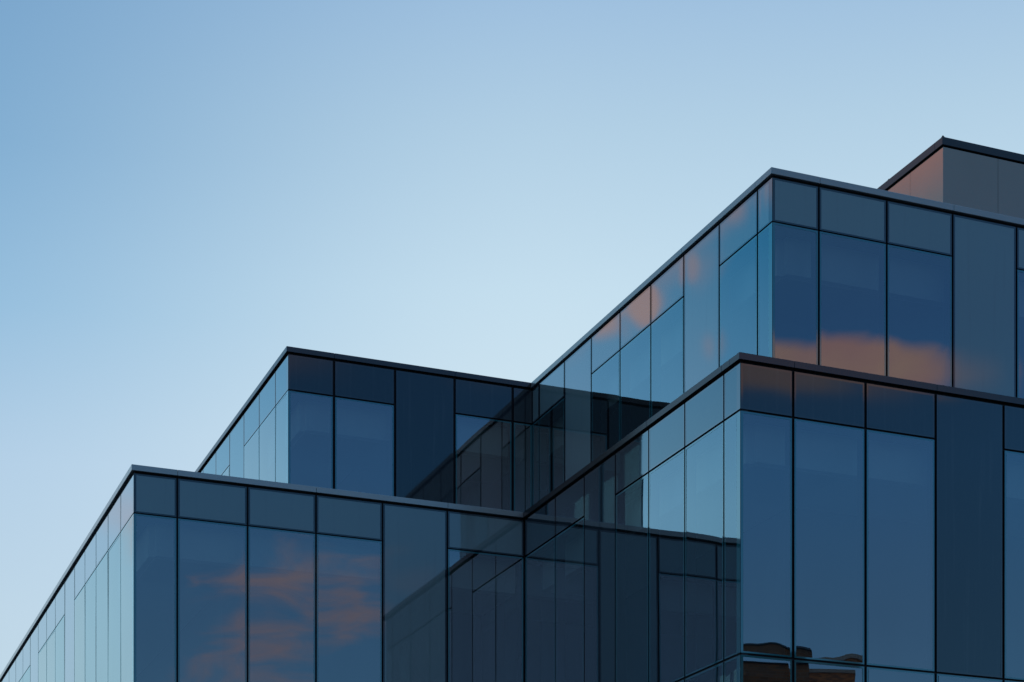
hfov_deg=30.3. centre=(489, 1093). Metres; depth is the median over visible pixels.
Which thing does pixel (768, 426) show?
office building
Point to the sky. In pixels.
(193, 193)
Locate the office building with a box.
[0,136,1023,681]
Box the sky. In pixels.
[0,0,1023,674]

